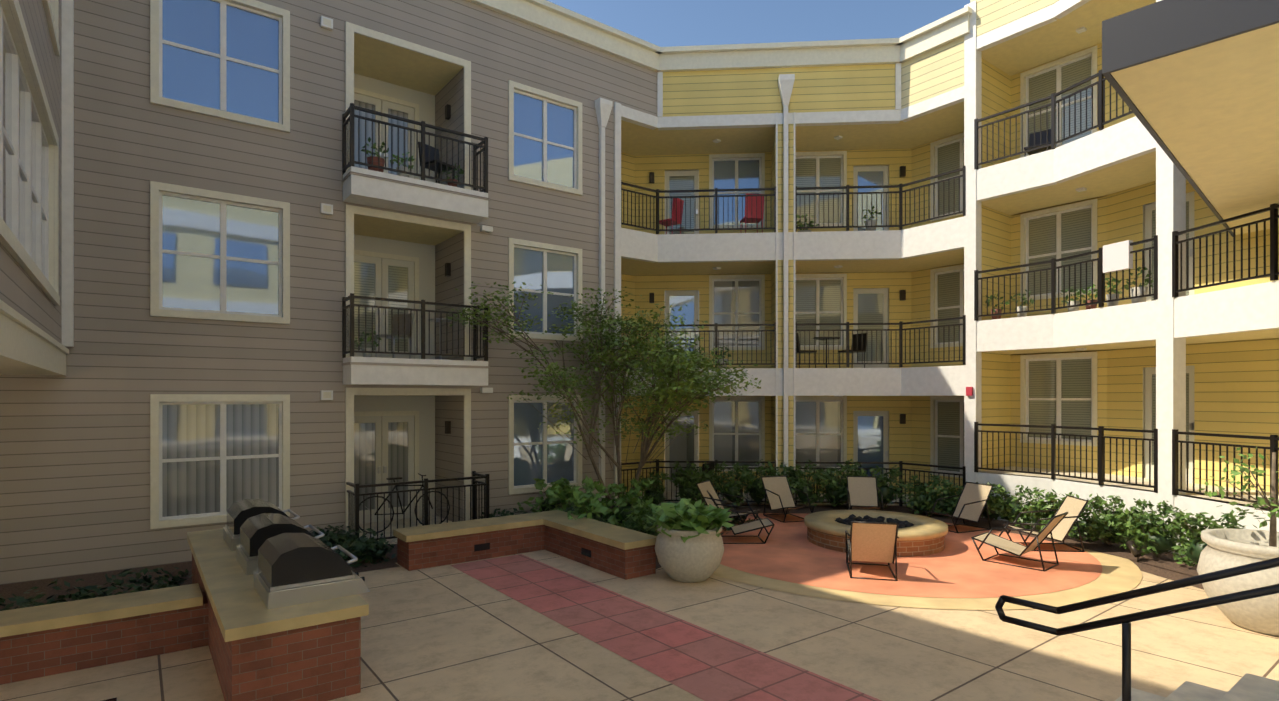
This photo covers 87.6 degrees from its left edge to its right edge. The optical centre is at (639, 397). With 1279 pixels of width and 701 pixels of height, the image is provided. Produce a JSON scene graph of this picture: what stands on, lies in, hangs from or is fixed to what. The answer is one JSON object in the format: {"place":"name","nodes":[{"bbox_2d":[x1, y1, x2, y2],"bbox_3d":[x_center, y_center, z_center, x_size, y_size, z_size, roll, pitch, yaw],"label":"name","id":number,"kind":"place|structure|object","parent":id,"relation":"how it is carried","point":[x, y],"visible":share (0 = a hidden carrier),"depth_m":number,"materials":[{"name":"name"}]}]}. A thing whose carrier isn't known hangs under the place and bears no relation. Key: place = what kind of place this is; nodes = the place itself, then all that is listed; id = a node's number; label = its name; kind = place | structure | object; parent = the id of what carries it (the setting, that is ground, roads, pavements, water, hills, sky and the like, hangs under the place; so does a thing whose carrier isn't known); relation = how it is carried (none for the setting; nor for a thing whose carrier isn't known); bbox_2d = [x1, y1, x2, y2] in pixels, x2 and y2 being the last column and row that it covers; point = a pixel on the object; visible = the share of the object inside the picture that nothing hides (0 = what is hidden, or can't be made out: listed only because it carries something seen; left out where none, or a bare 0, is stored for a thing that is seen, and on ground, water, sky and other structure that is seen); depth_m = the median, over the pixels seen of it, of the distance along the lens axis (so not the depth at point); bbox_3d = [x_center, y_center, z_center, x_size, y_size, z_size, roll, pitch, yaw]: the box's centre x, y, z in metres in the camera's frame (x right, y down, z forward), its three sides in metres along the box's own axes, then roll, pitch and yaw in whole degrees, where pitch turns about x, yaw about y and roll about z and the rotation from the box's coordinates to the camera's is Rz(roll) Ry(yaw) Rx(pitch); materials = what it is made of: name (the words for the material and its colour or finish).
{"place":"outdoors","nodes":[
{"label":"outdoors","id":0,"kind":"place"},
{"bbox_2d":[0,503,1278,700],"bbox_3d":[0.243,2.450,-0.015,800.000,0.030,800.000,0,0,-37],"label":"ground","id":1,"kind":"structure","parent":0,"point":[788,611],"depth_m":6.99,"materials":[{"name":"concrete"}]},
{"bbox_2d":[0,529,368,700],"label":"grill counter","id":2,"kind":"object","parent":1,"relation":"on","point":[260,651],"visible":0.74,"depth_m":5.81,"materials":[{"name":"brick"}]},
{"bbox_2d":[223,499,299,550],"bbox_3d":[-4.510,1.490,8.051,0.802,0.470,0.860,0,0,-37],"label":"grill","id":3,"kind":"object","parent":2,"relation":"on","point":[240,513],"visible":0.48,"depth_m":7.73,"materials":[{"name":"silver metal"}]},
{"bbox_2d":[236,513,324,574],"bbox_3d":[-3.725,1.490,7.014,0.802,0.470,0.860,0,0,-37],"label":"grill","id":4,"kind":"object","parent":2,"relation":"on","point":[257,531],"visible":0.48,"depth_m":6.70,"materials":[{"name":"silver metal"}]},
{"bbox_2d":[253,533,369,608],"bbox_3d":[-2.941,1.490,5.978,0.802,0.470,0.860,0,0,-37],"label":"grill","id":5,"kind":"object","parent":2,"relation":"on","point":[296,568],"visible":1,"depth_m":5.66,"materials":[{"name":"silver metal"}]},
{"bbox_2d":[0,0,661,584],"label":"gray building","id":6,"kind":"structure","parent":1,"relation":"on","point":[238,236],"depth_m":10.94,"materials":[{"name":"grey wood"}]},
{"bbox_2d":[0,0,73,375],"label":"building","id":7,"kind":"structure","parent":6,"relation":"attached to","point":[36,187],"depth_m":6.92,"materials":[{"name":"grey"}]},
{"bbox_2d":[342,103,488,540],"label":"balcony railings","id":8,"kind":"object","parent":6,"relation":"attached to","point":[348,161],"visible":0.79,"depth_m":11.48,"materials":[{"name":"brown metal"}]},
{"bbox_2d":[0,497,761,610],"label":"soil","id":9,"kind":"structure","parent":1,"relation":"on","point":[352,544],"depth_m":8.16,"materials":[{"name":"brown soil"}]},
{"bbox_2d":[359,473,449,533],"bbox_3d":[-4.325,1.942,12.268,1.736,1.013,0.402,0,0,-37],"label":"bicycle","id":10,"kind":"object","parent":1,"relation":"on","point":[395,486],"visible":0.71,"depth_m":12.21,"materials":[{"name":"black metal"}]},
{"bbox_2d":[393,510,656,579],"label":"planter wall","id":11,"kind":"structure","parent":1,"relation":"on","point":[620,552],"depth_m":9.89,"materials":[{"name":"brick"}]},
{"bbox_2d":[517,477,580,512],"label":"shrub","id":12,"kind":"object","parent":1,"relation":"on","point":[540,484],"visible":0.44,"depth_m":12.58,"materials":[{"name":"green plant"}]},
{"bbox_2d":[540,475,599,513],"bbox_3d":[-1.156,1.935,11.902,1.190,1.041,1.249,0,0,11],"label":"shrub","id":13,"kind":"object","parent":1,"relation":"on","point":[565,496],"visible":0.38,"depth_m":11.95,"materials":[{"name":"green plant"}]},
{"bbox_2d":[567,483,623,523],"bbox_3d":[-0.793,1.930,11.123,1.110,0.981,1.237,0,0,-37],"label":"shrub","id":14,"kind":"object","parent":1,"relation":"on","point":[593,507],"visible":0.62,"depth_m":11.03,"materials":[{"name":"green plant"}]},
{"bbox_2d":[447,281,760,508],"bbox_3d":[-0.643,0.184,13.237,5.730,4.594,5.092,0,0,3],"label":"courtyard tree","id":15,"kind":"object","parent":1,"relation":"on","point":[665,364],"visible":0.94,"depth_m":12.51,"materials":[{"name":"green plant"}]},
{"bbox_2d":[603,478,654,529],"bbox_3d":[-0.151,1.978,12.197,0.988,1.051,1.237,0,0,-37],"label":"shrub","id":16,"kind":"object","parent":1,"relation":"on","point":[626,501],"visible":0.56,"depth_m":12.04,"materials":[{"name":"green plant"}]},
{"bbox_2d":[621,499,654,532],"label":"shrub","id":17,"kind":"object","parent":1,"relation":"on","point":[640,511],"visible":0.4,"depth_m":10.94,"materials":[{"name":"green plant"}]},
{"bbox_2d":[638,515,658,535],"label":"shrub","id":18,"kind":"object","parent":1,"relation":"on","point":[648,525],"visible":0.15,"depth_m":10.16,"materials":[{"name":"green plant"}]},
{"bbox_2d":[639,470,670,504],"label":"shrub","id":19,"kind":"object","parent":1,"relation":"on","point":[656,494],"visible":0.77,"depth_m":14.45,"materials":[{"name":"green plant"}]},
{"bbox_2d":[670,461,701,501],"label":"shrub","id":20,"kind":"object","parent":1,"relation":"on","point":[686,491],"visible":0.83,"depth_m":14.72,"materials":[{"name":"green plant"}]},
{"bbox_2d":[655,523,723,582],"bbox_3d":[0.680,2.104,9.097,0.950,0.722,0.950,0,0,-37],"label":"planter urn","id":21,"kind":"object","parent":1,"relation":"on","point":[695,559],"visible":0.77,"depth_m":8.73,"materials":[{"name":"beige stone"}]},
{"bbox_2d":[644,498,733,542],"bbox_3d":[0.618,1.658,9.083,1.229,0.565,1.189,0,0,-37],"label":"potted plant","id":22,"kind":"object","parent":21,"relation":"in","point":[690,515],"visible":0.96,"depth_m":8.86,"materials":[{"name":"green plant"}]},
{"bbox_2d":[684,462,720,503],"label":"shrub","id":23,"kind":"object","parent":1,"relation":"on","point":[704,476],"visible":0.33,"depth_m":14.79,"materials":[{"name":"green plant"}]},
{"bbox_2d":[696,480,759,529],"bbox_3d":[1.680,2.050,12.681,1.074,0.826,0.652,0,0,32],"label":"lounge chair","id":24,"kind":"object","parent":1,"relation":"on","point":[703,487],"visible":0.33,"depth_m":12.79,"materials":[{"name":"beige fabric"}]},
{"bbox_2d":[712,461,754,505],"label":"shrub","id":25,"kind":"object","parent":1,"relation":"on","point":[732,487],"visible":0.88,"depth_m":14.69,"materials":[{"name":"green plant"}]},
{"bbox_2d":[707,490,774,543],"bbox_3d":[1.725,2.052,11.462,1.080,0.823,0.652,0,0,0],"label":"lounge chair","id":26,"kind":"object","parent":1,"relation":"on","point":[761,524],"visible":0.79,"depth_m":11.37,"materials":[{"name":"beige fabric"}]},
{"bbox_2d":[741,459,777,505],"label":"shrub","id":27,"kind":"object","parent":1,"relation":"on","point":[757,494],"visible":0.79,"depth_m":14.79,"materials":[{"name":"green plant"}]},
{"bbox_2d":[764,462,806,493],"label":"shrub","id":28,"kind":"object","parent":1,"relation":"on","point":[785,471],"visible":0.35,"depth_m":14.75,"materials":[{"name":"green plant"}]},
{"bbox_2d":[761,476,814,522],"bbox_3d":[2.987,2.061,13.516,0.652,0.804,1.117,0,0,-17],"label":"lounge chair","id":29,"kind":"object","parent":1,"relation":"on","point":[778,493],"visible":0.83,"depth_m":13.79,"materials":[{"name":"beige fabric"}]},
{"bbox_2d":[789,459,823,505],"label":"shrub","id":30,"kind":"object","parent":1,"relation":"on","point":[807,487],"visible":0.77,"depth_m":14.73,"materials":[{"name":"green plant"}]},
{"bbox_2d":[620,0,1010,511],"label":"yellow building","id":31,"kind":"structure","parent":1,"relation":"on","point":[785,118],"depth_m":15.81,"materials":[{"name":"concrete"}]},
{"bbox_2d":[621,166,965,505],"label":"balcony railings","id":32,"kind":"object","parent":31,"relation":"attached to","point":[847,324],"visible":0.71,"depth_m":15.10,"materials":[{"name":"brown metal"}]},
{"bbox_2d":[811,459,852,506],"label":"shrub","id":33,"kind":"object","parent":1,"relation":"on","point":[834,488],"visible":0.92,"depth_m":14.56,"materials":[{"name":"green plant"}]},
{"bbox_2d":[840,461,867,499],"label":"shrub","id":34,"kind":"object","parent":1,"relation":"on","point":[861,472],"visible":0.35,"depth_m":14.69,"materials":[{"name":"green plant"}]},
{"bbox_2d":[846,476,883,510],"bbox_3d":[4.576,2.068,13.576,0.652,0.790,1.146,0,0,13],"label":"lounge chair","id":35,"kind":"object","parent":1,"relation":"on","point":[862,492],"visible":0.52,"depth_m":13.88,"materials":[{"name":"beige fabric"}]},
{"bbox_2d":[845,521,898,580],"bbox_3d":[3.257,2.062,9.399,0.652,0.803,1.120,0,0,14],"label":"lounge chair","id":36,"kind":"object","parent":1,"relation":"on","point":[872,541],"visible":0.98,"depth_m":9.07,"materials":[{"name":"beige fabric"}]},
{"bbox_2d":[804,510,947,556],"bbox_3d":[3.989,2.268,11.353,2.300,0.393,2.300,0,0,-37],"label":"fire pit","id":37,"kind":"object","parent":1,"relation":"on","point":[919,535],"visible":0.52,"depth_m":10.88,"materials":[{"name":"brick"}]},
{"bbox_2d":[869,465,905,507],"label":"shrub","id":38,"kind":"object","parent":1,"relation":"on","point":[887,492],"visible":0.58,"depth_m":14.41,"materials":[{"name":"green plant"}]},
{"bbox_2d":[898,473,944,513],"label":"shrub","id":39,"kind":"object","parent":1,"relation":"on","point":[917,502],"visible":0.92,"depth_m":13.89,"materials":[{"name":"green plant"}]},
{"bbox_2d":[920,478,958,516],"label":"shrub","id":40,"kind":"object","parent":1,"relation":"on","point":[943,505],"visible":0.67,"depth_m":13.56,"materials":[{"name":"green plant"}]},
{"bbox_2d":[925,482,992,532],"bbox_3d":[5.965,2.048,12.447,1.065,0.830,0.652,0,0,-23],"label":"lounge chair","id":41,"kind":"object","parent":1,"relation":"on","point":[972,501],"visible":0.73,"depth_m":12.52,"materials":[{"name":"beige fabric"}]},
{"bbox_2d":[947,482,997,510],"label":"shrub","id":42,"kind":"object","parent":1,"relation":"on","point":[954,502],"visible":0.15,"depth_m":13.24,"materials":[{"name":"green plant"}]},
{"bbox_2d":[981,482,1011,522],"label":"shrub","id":43,"kind":"object","parent":1,"relation":"on","point":[993,504],"visible":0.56,"depth_m":12.71,"materials":[{"name":"green plant"}]},
{"bbox_2d":[995,485,1037,528],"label":"shrub","id":44,"kind":"object","parent":1,"relation":"on","point":[1012,511],"visible":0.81,"depth_m":12.45,"materials":[{"name":"green plant"}]},
{"bbox_2d":[971,512,1067,571],"bbox_3d":[5.638,2.064,9.911,0.652,0.798,1.128,0,0,-42],"label":"lounge chair","id":45,"kind":"object","parent":1,"relation":"on","point":[1003,544],"visible":1,"depth_m":9.87,"materials":[{"name":"beige fabric"}]},
{"bbox_2d":[1016,489,1058,528],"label":"shrub","id":46,"kind":"object","parent":1,"relation":"on","point":[1035,516],"visible":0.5,"depth_m":12.02,"materials":[{"name":"green plant"}]},
{"bbox_2d":[1002,495,1088,551],"bbox_3d":[6.611,2.048,10.902,1.066,0.830,0.652,0,0,5],"label":"lounge chair","id":47,"kind":"object","parent":1,"relation":"on","point":[1073,506],"visible":0.69,"depth_m":10.78,"materials":[{"name":"beige fabric"}]},
{"bbox_2d":[1032,492,1088,531],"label":"shrub","id":48,"kind":"object","parent":1,"relation":"on","point":[1051,496],"visible":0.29,"depth_m":11.71,"materials":[{"name":"green plant"}]},
{"bbox_2d":[1068,494,1112,542],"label":"shrub","id":49,"kind":"object","parent":1,"relation":"on","point":[1084,522],"visible":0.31,"depth_m":11.24,"materials":[{"name":"green plant"}]},
{"bbox_2d":[1072,494,1129,546],"bbox_3d":[7.691,2.030,10.933,0.941,0.865,0.906,0,0,-11],"label":"shrub","id":50,"kind":"object","parent":1,"relation":"on","point":[1100,527],"visible":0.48,"depth_m":10.87,"materials":[{"name":"green plant"}]},
{"bbox_2d":[970,0,1278,555],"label":"building","id":51,"kind":"structure","parent":1,"relation":"on","point":[1200,360],"depth_m":12.65,"materials":[{"name":"concrete"}]},
{"bbox_2d":[354,129,1153,500],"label":"balcony props","id":52,"kind":"object","parent":51,"relation":"on","point":[1118,255],"visible":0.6,"depth_m":12.22,"materials":[{"name":"multicoloured"}]},
{"bbox_2d":[974,69,1278,511],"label":"balcony rails","id":53,"kind":"object","parent":51,"relation":"attached to","point":[1272,218],"visible":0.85,"depth_m":11.48,"materials":[{"name":"brown metal"}]},
{"bbox_2d":[1102,0,1278,236],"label":"canopy","id":54,"kind":"object","parent":51,"relation":"attached to","point":[1194,84],"visible":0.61,"depth_m":5.91,"materials":[{"name":"grey"}]},
{"bbox_2d":[1126,540,1140,561],"bbox_3d":[7.441,2.314,10.039,0.120,0.302,0.239,0,0,3],"label":"landscape light","id":55,"kind":"object","parent":1,"relation":"on","point":[1134,550],"visible":0.85,"depth_m":10.00,"materials":[{"name":"brown metal"}]},
{"bbox_2d":[1104,499,1162,549],"bbox_3d":[7.812,2.010,10.513,0.872,0.829,0.813,0,0,-37],"label":"shrub","id":56,"kind":"object","parent":1,"relation":"on","point":[1124,537],"visible":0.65,"depth_m":10.46,"materials":[{"name":"green plant"}]},
{"bbox_2d":[1120,498,1189,556],"bbox_3d":[7.816,1.985,10.082,0.865,0.872,1.056,0,0,-37],"label":"shrub","id":57,"kind":"object","parent":1,"relation":"on","point":[1158,540],"visible":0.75,"depth_m":10.02,"materials":[{"name":"green plant"}]},
{"bbox_2d":[1115,673,1278,700],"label":"stairs","id":58,"kind":"structure","parent":1,"relation":"on","point":[1248,687],"depth_m":4.67,"materials":[{"name":"concrete"}]},
{"bbox_2d":[995,557,1278,700],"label":"stair handrail","id":59,"kind":"object","parent":58,"relation":"on","point":[1126,620],"visible":1,"depth_m":3.74,"materials":[{"name":"brown metal"}]},
{"bbox_2d":[1168,507,1244,566],"bbox_3d":[7.944,1.985,9.308,0.793,0.878,0.999,0,0,-37],"label":"shrub","id":60,"kind":"object","parent":1,"relation":"on","point":[1194,546],"visible":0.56,"depth_m":9.37,"materials":[{"name":"green plant"}]},
{"bbox_2d":[1197,528,1278,636],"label":"planter urn","id":61,"kind":"object","parent":1,"relation":"on","point":[1225,548],"visible":0.9,"depth_m":6.96,"materials":[{"name":"stone"}]},
{"bbox_2d":[1194,446,1278,546],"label":"urn plant","id":62,"kind":"object","parent":61,"relation":"in","point":[1272,508],"visible":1,"depth_m":7.13,"materials":[{"name":"green plant"}]},
{"bbox_2d":[547,0,969,46],"label":"sky","id":63,"kind":"structure","parent":0,"point":[661,23],"materials":[{"name":"blue"}]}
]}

